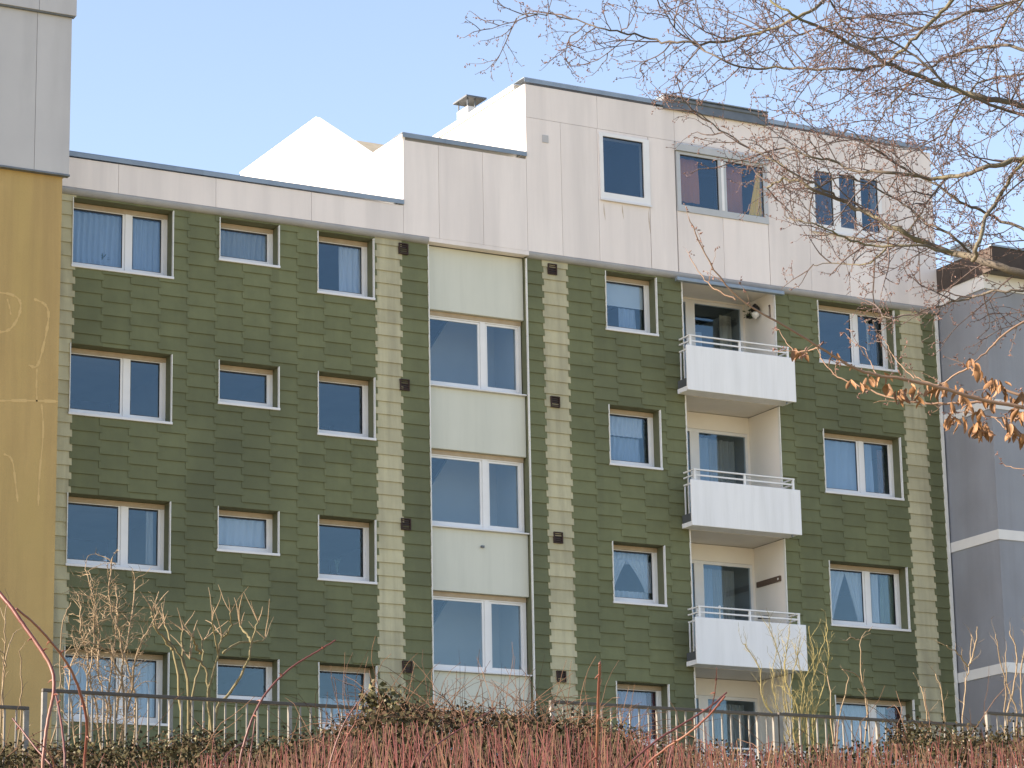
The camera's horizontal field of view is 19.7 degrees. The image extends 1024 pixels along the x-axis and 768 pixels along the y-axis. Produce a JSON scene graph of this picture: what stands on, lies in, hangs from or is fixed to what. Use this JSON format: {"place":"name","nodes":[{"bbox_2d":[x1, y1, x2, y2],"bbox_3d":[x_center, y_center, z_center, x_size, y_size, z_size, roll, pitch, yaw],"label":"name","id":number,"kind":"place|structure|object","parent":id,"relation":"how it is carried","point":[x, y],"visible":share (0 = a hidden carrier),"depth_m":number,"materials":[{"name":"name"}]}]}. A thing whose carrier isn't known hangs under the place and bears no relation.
{"place":"outdoors","nodes":[
{"label":"outdoors","id":0,"kind":"place"},
{"bbox_2d":[69,0,1023,268],"label":"sky","id":1,"kind":"structure","parent":0,"point":[209,85],"materials":[{"name":"blue"}]},
{"bbox_3d":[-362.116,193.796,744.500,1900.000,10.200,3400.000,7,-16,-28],"label":"ground","id":2,"kind":"structure","parent":0,"visible":0},
{"bbox_2d":[0,705,28,766],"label":"metal railing","id":3,"kind":"object","parent":2,"relation":"on","point":[25,709],"visible":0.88,"depth_m":29.10,"materials":[{"name":"grey metal"}]},
{"bbox_2d":[0,589,70,756],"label":"bare shrub","id":4,"kind":"object","parent":2,"relation":"on","point":[4,657],"visible":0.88,"depth_m":30.88,"materials":[{"name":"brown plant"}]},
{"bbox_2d":[0,0,76,764],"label":"ochre house","id":5,"kind":"structure","parent":2,"relation":"on","point":[35,61],"depth_m":51.80,"materials":[{"name":"paint"}]},
{"bbox_2d":[0,591,88,767],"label":"rose canes","id":6,"kind":"object","parent":2,"relation":"on","point":[34,640],"visible":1,"depth_m":9.07,"materials":[{"name":"brown plant"}]},
{"bbox_2d":[51,550,178,766],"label":"bare shrub","id":7,"kind":"object","parent":2,"relation":"on","point":[122,688],"visible":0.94,"depth_m":31.20,"materials":[{"name":"brown plant"}]},
{"bbox_2d":[140,591,227,760],"bbox_3d":[-3.608,3.396,32.004,0.688,2.267,1.033,-6,-15,20],"label":"pruned shrub","id":8,"kind":"object","parent":2,"relation":"on","point":[181,655],"visible":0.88,"depth_m":32.03,"materials":[{"name":"brown plant"}]},
{"bbox_2d":[171,585,273,764],"bbox_3d":[-2.977,3.367,31.975,1.252,2.313,0.928,7,-16,-28],"label":"pruned shrub","id":9,"kind":"object","parent":2,"relation":"on","point":[210,725],"visible":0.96,"depth_m":31.94,"materials":[{"name":"brown plant"}]},
{"bbox_2d":[219,640,335,767],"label":"rose canes","id":10,"kind":"object","parent":2,"relation":"on","point":[254,715],"visible":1,"depth_m":9.67,"materials":[{"name":"brown plant"}]},
{"bbox_2d":[40,688,547,767],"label":"metal railing","id":11,"kind":"object","parent":2,"relation":"on","point":[170,698],"visible":0.46,"depth_m":29.91,"materials":[{"name":"grey metal"}]},
{"bbox_2d":[328,701,495,767],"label":"rose canes","id":12,"kind":"object","parent":2,"relation":"on","point":[426,755],"visible":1,"depth_m":10.04,"materials":[{"name":"brown plant"}]},
{"bbox_2d":[51,77,960,767],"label":"apartment building","id":13,"kind":"structure","parent":2,"relation":"on","point":[415,435],"depth_m":57.59,"materials":[{"name":"green tile"}]},
{"bbox_2d":[73,211,121,267],"bbox_3d":[-7.640,-2.602,54.240,1.080,1.080,0.052,7,-16,-28],"label":"curtain","id":14,"kind":"object","parent":13,"relation":"hanging from","point":[95,236],"visible":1,"depth_m":54.27,"materials":[{"name":"blue fabric"}]},
{"bbox_2d":[64,657,154,716],"bbox_3d":[-7.166,5.449,52.394,1.820,1.110,0.052,7,-16,-28],"label":"curtain","id":15,"kind":"object","parent":13,"relation":"hanging from","point":[149,673],"visible":0.49,"depth_m":52.44,"materials":[{"name":"white fabric"}]},
{"bbox_2d":[62,646,169,726],"bbox_3d":[-7.046,5.369,52.229,2.000,1.320,0.370,7,-16,-28],"label":"window","id":16,"kind":"structure","parent":13,"relation":"in","point":[157,659],"depth_m":52.52,"materials":[{"name":"white plastic"}]},
{"bbox_2d":[65,492,170,573],"bbox_3d":[-7.096,2.703,52.901,2.000,1.320,0.370,7,-16,-28],"label":"window","id":17,"kind":"structure","parent":13,"relation":"in","point":[122,507],"depth_m":53.11,"materials":[{"name":"white plastic"}]},
{"bbox_2d":[68,343,172,424],"bbox_3d":[-7.145,0.037,53.573,2.000,1.320,0.370,7,-16,-28],"label":"window","id":18,"kind":"structure","parent":13,"relation":"in","point":[125,360],"depth_m":53.79,"materials":[{"name":"white plastic"}]},
{"bbox_2d":[71,197,173,278],"bbox_3d":[-7.195,-2.629,54.244,2.000,1.320,0.370,7,-16,-28],"label":"window","id":19,"kind":"structure","parent":13,"relation":"in","point":[127,216],"depth_m":54.46,"materials":[{"name":"white plastic"}]},
{"bbox_2d":[132,219,159,272],"bbox_3d":[-6.806,-2.505,54.685,0.660,1.080,0.050,7,-16,-28],"label":"curtain","id":20,"kind":"object","parent":13,"relation":"hanging from","point":[146,247],"visible":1,"depth_m":54.72,"materials":[{"name":"blue fabric"}]},
{"bbox_2d":[146,512,152,564],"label":"curtain","id":21,"kind":"object","parent":13,"relation":"hanging from","point":[149,538],"visible":1,"depth_m":53.43,"materials":[{"name":"grey fabric"}]},
{"bbox_2d":[219,517,264,547],"bbox_3d":[-4.990,2.808,54.312,1.100,0.650,0.051,7,-16,-28],"label":"curtain","id":22,"kind":"object","parent":13,"relation":"hanging from","point":[245,533],"visible":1,"depth_m":54.34,"materials":[{"name":"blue fabric"}]},
{"bbox_2d":[220,231,265,261],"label":"curtain","id":23,"kind":"object","parent":13,"relation":"hanging from","point":[242,246],"visible":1,"depth_m":55.68,"materials":[{"name":"blue fabric"}]},
{"bbox_2d":[216,659,278,705],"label":"window","id":24,"kind":"structure","parent":13,"relation":"in","point":[267,666],"depth_m":53.66,"materials":[{"name":"white plastic"}]},
{"bbox_2d":[216,506,279,555],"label":"window","id":25,"kind":"structure","parent":13,"relation":"in","point":[268,518],"depth_m":54.28,"materials":[{"name":"white plastic"}]},
{"bbox_2d":[218,360,279,410],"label":"window","id":26,"kind":"structure","parent":13,"relation":"in","point":[268,374],"depth_m":54.96,"materials":[{"name":"white plastic"}]},
{"bbox_2d":[219,217,280,268],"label":"window","id":27,"kind":"structure","parent":13,"relation":"in","point":[268,233],"depth_m":55.63,"materials":[{"name":"white plastic"}]},
{"bbox_2d":[334,558,340,574],"bbox_3d":[-3.264,3.440,55.203,0.147,0.438,0.143,-3,-14,7],"label":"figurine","id":28,"kind":"object","parent":13,"relation":"on","point":[337,562],"visible":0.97,"depth_m":55.20,"materials":[{"name":"stone"}]},
{"bbox_2d":[320,698,362,721],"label":"curtain","id":29,"kind":"object","parent":13,"relation":"hanging from","point":[332,701],"visible":0.35,"depth_m":54.45,"materials":[{"name":"white fabric"}]},
{"bbox_2d":[317,231,374,300],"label":"window","id":30,"kind":"structure","parent":13,"relation":"in","point":[362,246],"depth_m":56.58,"materials":[{"name":"white plastic"}]},
{"bbox_2d":[317,371,375,440],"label":"window","id":31,"kind":"structure","parent":13,"relation":"in","point":[361,384],"depth_m":55.90,"materials":[{"name":"white plastic"}]},
{"bbox_2d":[317,515,376,584],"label":"window","id":32,"kind":"structure","parent":13,"relation":"in","point":[362,526],"depth_m":55.23,"materials":[{"name":"white plastic"}]},
{"bbox_2d":[318,662,377,729],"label":"window","id":33,"kind":"structure","parent":13,"relation":"in","point":[321,668],"depth_m":54.58,"materials":[{"name":"white plastic"}]},
{"bbox_2d":[339,247,360,293],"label":"curtain","id":34,"kind":"object","parent":13,"relation":"hanging from","point":[349,269],"visible":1,"depth_m":56.68,"materials":[{"name":"white fabric"}]},
{"bbox_2d":[430,311,526,396],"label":"stair window","id":35,"kind":"structure","parent":13,"relation":"in","point":[470,353],"depth_m":58.39,"materials":[{"name":"white glass"}]},
{"bbox_2d":[431,449,529,534],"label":"stair window","id":36,"kind":"structure","parent":13,"relation":"in","point":[471,491],"depth_m":57.69,"materials":[{"name":"white glass"}]},
{"bbox_2d":[433,591,531,676],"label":"stair window","id":37,"kind":"structure","parent":13,"relation":"in","point":[464,625],"depth_m":57.02,"materials":[{"name":"white glass"}]},
{"bbox_2d":[614,559,625,586],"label":"curtain","id":38,"kind":"object","parent":13,"relation":"hanging from","point":[618,565],"visible":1,"depth_m":58.08,"materials":[{"name":"white fabric"}]},
{"bbox_2d":[606,283,642,309],"bbox_3d":[2.221,-1.777,59.549,1.070,0.480,0.014,7,-16,-28],"label":"roller blind","id":39,"kind":"object","parent":13,"relation":"attached to","point":[624,296],"visible":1,"depth_m":59.57,"materials":[{"name":"white fabric"}]},
{"bbox_2d":[610,437,639,461],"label":"curtain","id":40,"kind":"object","parent":13,"relation":"hanging from","point":[624,449],"visible":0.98,"depth_m":58.88,"materials":[{"name":"white fabric"}]},
{"bbox_2d":[599,132,651,206],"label":"penthouse window","id":41,"kind":"structure","parent":13,"relation":"in","point":[645,200],"depth_m":59.76,"materials":[{"name":"white plastic"}]},
{"bbox_2d":[610,416,641,437],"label":"curtain","id":42,"kind":"object","parent":13,"relation":"hanging from","point":[625,427],"visible":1,"depth_m":58.91,"materials":[{"name":"white fabric"}]},
{"bbox_2d":[618,308,635,328],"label":"curtain","id":43,"kind":"object","parent":13,"relation":"hanging from","point":[626,318],"visible":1,"depth_m":59.51,"materials":[{"name":"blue fabric"}]},
{"bbox_2d":[613,552,647,564],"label":"curtain","id":44,"kind":"object","parent":13,"relation":"hanging from","point":[630,557],"visible":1,"depth_m":58.36,"materials":[{"name":"white fabric"}]},
{"bbox_2d":[614,590,648,598],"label":"curtain","id":45,"kind":"object","parent":13,"relation":"hanging from","point":[628,594],"visible":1,"depth_m":58.19,"materials":[{"name":"white fabric"}]},
{"bbox_2d":[604,270,658,336],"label":"window","id":46,"kind":"structure","parent":13,"relation":"in","point":[644,285],"depth_m":59.55,"materials":[{"name":"white plastic"}]},
{"bbox_2d":[617,691,646,736],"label":"curtain","id":47,"kind":"object","parent":13,"relation":"hanging from","point":[639,698],"visible":0.44,"depth_m":57.52,"materials":[{"name":"white fabric"}]},
{"bbox_2d":[608,404,662,470],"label":"window","id":48,"kind":"structure","parent":13,"relation":"in","point":[648,417],"depth_m":58.86,"materials":[{"name":"white plastic"}]},
{"bbox_2d":[627,560,651,593],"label":"curtain","id":49,"kind":"object","parent":13,"relation":"hanging from","point":[642,570],"visible":1,"depth_m":58.32,"materials":[{"name":"white fabric"}]},
{"bbox_2d":[612,541,667,606],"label":"window","id":50,"kind":"structure","parent":13,"relation":"in","point":[652,552],"depth_m":58.19,"materials":[{"name":"white plastic"}]},
{"bbox_2d":[616,681,670,745],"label":"window","id":51,"kind":"structure","parent":13,"relation":"in","point":[619,687],"depth_m":57.58,"materials":[{"name":"white plastic"}]},
{"bbox_2d":[646,693,655,738],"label":"curtain","id":52,"kind":"object","parent":13,"relation":"hanging from","point":[650,699],"visible":0.58,"depth_m":57.72,"materials":[{"name":"white fabric"}]},
{"bbox_2d":[680,158,699,203],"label":"curtain","id":53,"kind":"object","parent":13,"relation":"hanging from","point":[689,189],"visible":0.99,"depth_m":60.74,"materials":[{"name":"pink fabric"}]},
{"bbox_2d":[695,332,701,345],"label":"curtain","id":54,"kind":"object","parent":13,"relation":"hanging from","point":[698,338],"visible":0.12,"depth_m":61.54,"materials":[{"name":"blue fabric"}]},
{"bbox_2d":[699,437,708,480],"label":"curtain","id":55,"kind":"object","parent":13,"relation":"hanging from","point":[703,453],"visible":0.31,"depth_m":60.93,"materials":[{"name":"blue fabric"}]},
{"bbox_2d":[703,568,713,617],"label":"curtain","id":56,"kind":"object","parent":13,"relation":"hanging from","point":[708,590],"visible":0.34,"depth_m":60.25,"materials":[{"name":"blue fabric"}]},
{"bbox_2d":[674,142,768,223],"bbox_3d":[4.300,-4.105,60.872,2.265,1.450,0.255,7,-16,-28],"label":"penthouse window","id":57,"kind":"structure","parent":13,"relation":"in","point":[687,150],"depth_m":60.76,"materials":[{"name":"white plastic"}]},
{"bbox_2d":[708,439,735,483],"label":"curtain","id":58,"kind":"object","parent":13,"relation":"hanging from","point":[721,453],"visible":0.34,"depth_m":61.21,"materials":[{"name":"grey fabric"}]},
{"bbox_2d":[712,569,734,619],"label":"curtain","id":59,"kind":"object","parent":13,"relation":"hanging from","point":[723,587],"visible":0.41,"depth_m":60.49,"materials":[{"name":"grey fabric"}]},
{"bbox_2d":[719,315,731,349],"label":"curtain","id":60,"kind":"object","parent":13,"relation":"hanging from","point":[725,326],"visible":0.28,"depth_m":61.91,"materials":[{"name":"beige fabric"}]},
{"bbox_2d":[708,703,745,759],"bbox_3d":[4.287,7.498,59.548,1.040,2.100,0.052,7,-16,-28],"label":"curtain","id":61,"kind":"object","parent":13,"relation":"hanging from","point":[726,727],"visible":0.48,"depth_m":59.75,"materials":[{"name":"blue fabric"}]},
{"bbox_2d":[726,167,742,213],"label":"curtain","id":62,"kind":"object","parent":13,"relation":"hanging from","point":[734,202],"visible":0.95,"depth_m":61.29,"materials":[{"name":"pink fabric"}]},
{"bbox_2d":[743,306,752,318],"bbox_3d":[4.928,-1.506,61.529,0.226,0.310,0.303,7,-16,-28],"label":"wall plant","id":63,"kind":"object","parent":13,"relation":"attached to","point":[748,316],"depth_m":61.52,"materials":[{"name":"green plant"}]},
{"bbox_2d":[750,304,759,318],"bbox_3d":[5.053,-1.502,61.279,0.211,0.330,0.193,2,-15,-13],"label":"wall lamp","id":64,"kind":"object","parent":13,"relation":"attached to","point":[754,314],"visible":0.84,"depth_m":61.22,"materials":[{"name":"white glass"}]},
{"bbox_2d":[749,168,761,216],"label":"curtain","id":65,"kind":"object","parent":13,"relation":"hanging from","point":[756,204],"visible":0.83,"depth_m":61.25,"materials":[{"name":"yellow fabric"}]},
{"bbox_2d":[756,575,780,587],"bbox_3d":[5.212,4.014,59.994,0.042,0.110,0.860,7,-16,-28],"label":"wooden board","id":66,"kind":"object","parent":13,"relation":"attached to","point":[768,581],"visible":1,"depth_m":59.97,"materials":[{"name":"brown wood"}]},
{"bbox_2d":[815,181,854,228],"bbox_3d":[6.748,-3.676,62.806,1.660,1.270,0.051,7,-16,-28],"label":"curtain","id":67,"kind":"object","parent":13,"relation":"hanging from","point":[819,199],"visible":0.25,"depth_m":62.89,"materials":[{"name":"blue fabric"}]},
{"bbox_2d":[830,571,843,618],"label":"curtain","id":68,"kind":"object","parent":13,"relation":"hanging from","point":[836,578],"visible":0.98,"depth_m":60.50,"materials":[{"name":"white fabric"}]},
{"bbox_2d":[824,440,856,490],"bbox_3d":[6.722,1.749,61.185,1.000,1.160,0.052,7,-16,-28],"label":"curtain","id":69,"kind":"object","parent":13,"relation":"hanging from","point":[840,463],"visible":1,"depth_m":61.25,"materials":[{"name":"blue fabric"}]},
{"bbox_2d":[809,166,884,240],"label":"penthouse window","id":70,"kind":"structure","parent":13,"relation":"in","point":[843,231],"depth_m":62.23,"materials":[{"name":"white plastic"}]},
{"bbox_2d":[836,704,868,754],"bbox_3d":[6.821,7.081,59.842,1.000,1.160,0.052,7,-16,-28],"label":"curtain","id":71,"kind":"object","parent":13,"relation":"hanging from","point":[853,711],"visible":0.45,"depth_m":59.94,"materials":[{"name":"white fabric"}]},
{"bbox_2d":[844,572,862,621],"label":"curtain","id":72,"kind":"object","parent":13,"relation":"hanging from","point":[854,583],"visible":1,"depth_m":60.70,"materials":[{"name":"white fabric"}]},
{"bbox_2d":[817,300,897,372],"bbox_3d":[7.134,-0.958,61.875,1.980,1.350,0.370,7,-16,-28],"label":"window","id":73,"kind":"structure","parent":13,"relation":"in","point":[853,322],"depth_m":62.09,"materials":[{"name":"white plastic"}]},
{"bbox_2d":[822,429,904,500],"bbox_3d":[7.184,1.709,61.203,1.980,1.350,0.370,7,-16,-28],"label":"window","id":74,"kind":"structure","parent":13,"relation":"in","point":[859,442],"depth_m":61.41,"materials":[{"name":"white plastic"}]},
{"bbox_2d":[866,320,869,350],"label":"curtain","id":75,"kind":"object","parent":13,"relation":"hanging from","point":[868,345],"visible":0.79,"depth_m":62.41,"materials":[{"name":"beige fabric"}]},
{"bbox_2d":[864,444,873,491],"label":"curtain","id":76,"kind":"object","parent":13,"relation":"hanging from","point":[869,479],"visible":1,"depth_m":61.58,"materials":[{"name":"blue fabric"}]},
{"bbox_2d":[828,560,910,631],"bbox_3d":[7.233,4.375,60.531,1.980,1.350,0.370,7,-16,-28],"label":"window","id":77,"kind":"structure","parent":13,"relation":"in","point":[865,572],"depth_m":60.74,"materials":[{"name":"white plastic"}]},
{"bbox_2d":[870,574,879,622],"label":"curtain","id":78,"kind":"object","parent":13,"relation":"hanging from","point":[874,597],"visible":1,"depth_m":60.91,"materials":[{"name":"white fabric"}]},
{"bbox_2d":[834,695,915,764],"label":"window","id":79,"kind":"structure","parent":13,"relation":"in","point":[848,701],"depth_m":60.12,"materials":[{"name":"white plastic"}]},
{"bbox_2d":[870,319,880,365],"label":"curtain","id":80,"kind":"object","parent":13,"relation":"hanging from","point":[875,354],"visible":0.83,"depth_m":62.39,"materials":[{"name":"grey fabric"}]},
{"bbox_2d":[876,450,884,492],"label":"curtain","id":81,"kind":"object","parent":13,"relation":"hanging from","point":[881,484],"visible":1,"depth_m":61.71,"materials":[{"name":"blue fabric"}]},
{"bbox_2d":[876,707,885,754],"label":"curtain","id":82,"kind":"object","parent":13,"relation":"hanging from","point":[881,710],"visible":0.33,"depth_m":60.29,"materials":[{"name":"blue fabric"}]},
{"bbox_2d":[879,575,894,623],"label":"curtain","id":83,"kind":"object","parent":13,"relation":"hanging from","point":[886,601],"visible":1,"depth_m":61.05,"materials":[{"name":"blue fabric"}]},
{"bbox_2d":[887,708,900,753],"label":"curtain","id":84,"kind":"object","parent":13,"relation":"hanging from","point":[892,715],"visible":0.33,"depth_m":60.46,"materials":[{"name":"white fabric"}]},
{"bbox_2d":[0,693,1023,767],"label":"bramble heap","id":85,"kind":"object","parent":2,"relation":"on","point":[176,748],"visible":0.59,"depth_m":27.32,"materials":[{"name":"brown plant"}]},
{"bbox_2d":[0,636,1023,767],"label":"bramble stalks","id":86,"kind":"object","parent":85,"relation":"on","point":[526,716],"visible":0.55,"depth_m":27.69,"materials":[{"name":"brown plant"}]},
{"bbox_2d":[6,679,1023,767],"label":"bramble leaves","id":87,"kind":"object","parent":85,"relation":"on","point":[373,695],"visible":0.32,"depth_m":27.62,"materials":[{"name":"green plant"}]},
{"bbox_2d":[9,703,1023,767],"bbox_3d":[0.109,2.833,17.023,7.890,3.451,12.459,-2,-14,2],"label":"red stem thicket","id":88,"kind":"object","parent":2,"relation":"on","point":[568,761],"visible":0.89,"depth_m":15.32,"materials":[{"name":"red plant"}]},
{"bbox_2d":[592,662,602,767],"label":"rose canes","id":89,"kind":"object","parent":2,"relation":"on","point":[597,718],"visible":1,"depth_m":9.08,"materials":[{"name":"brown plant"}]},
{"bbox_2d":[549,700,778,767],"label":"metal railing","id":90,"kind":"object","parent":2,"relation":"on","point":[657,709],"visible":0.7,"depth_m":32.89,"materials":[{"name":"grey metal"}]},
{"bbox_2d":[624,668,726,767],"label":"rose canes","id":91,"kind":"object","parent":2,"relation":"on","point":[671,731],"visible":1,"depth_m":9.75,"materials":[{"name":"brown plant"}]},
{"bbox_2d":[457,0,1023,375],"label":"bare tree","id":92,"kind":"object","parent":2,"relation":"on","point":[974,254],"visible":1,"depth_m":23.90,"materials":[{"name":"brown plant"}]},
{"bbox_2d":[738,610,833,767],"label":"yellow shrub","id":93,"kind":"object","parent":2,"relation":"on","point":[802,696],"visible":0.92,"depth_m":35.80,"materials":[{"name":"yellow plant"}]},
{"bbox_2d":[817,626,872,766],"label":"bare shrub","id":94,"kind":"object","parent":2,"relation":"on","point":[861,681],"visible":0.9,"depth_m":36.70,"materials":[{"name":"brown plant"}]},
{"bbox_2d":[682,202,1023,475],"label":"young leafy tree","id":95,"kind":"object","parent":2,"relation":"on","point":[978,430],"visible":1,"depth_m":18.02,"materials":[{"name":"brown plant"}]},
{"bbox_2d":[778,712,979,767],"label":"metal railing","id":96,"kind":"object","parent":2,"relation":"on","point":[808,716],"visible":0.57,"depth_m":33.83,"materials":[{"name":"grey metal"}]},
{"bbox_2d":[913,623,983,760],"bbox_3d":[5.636,4.153,37.127,0.594,2.472,1.357,-14,-19,42],"label":"bare shrub","id":97,"kind":"object","parent":2,"relation":"on","point":[970,662],"visible":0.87,"depth_m":37.10,"materials":[{"name":"brown plant"}]},
{"bbox_2d":[936,241,1023,767],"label":"grey house","id":98,"kind":"structure","parent":2,"relation":"on","point":[985,492],"depth_m":61.06,"materials":[{"name":"paint"}]},
{"bbox_2d":[985,711,1023,767],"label":"metal railing","id":99,"kind":"object","parent":2,"relation":"on","point":[988,718],"visible":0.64,"depth_m":34.92,"materials":[{"name":"grey metal"}]},
{"bbox_2d":[989,615,1023,766],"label":"bare shrub","id":100,"kind":"object","parent":2,"relation":"on","point":[1011,696],"visible":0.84,"depth_m":37.43,"materials":[{"name":"brown plant"}]}
]}

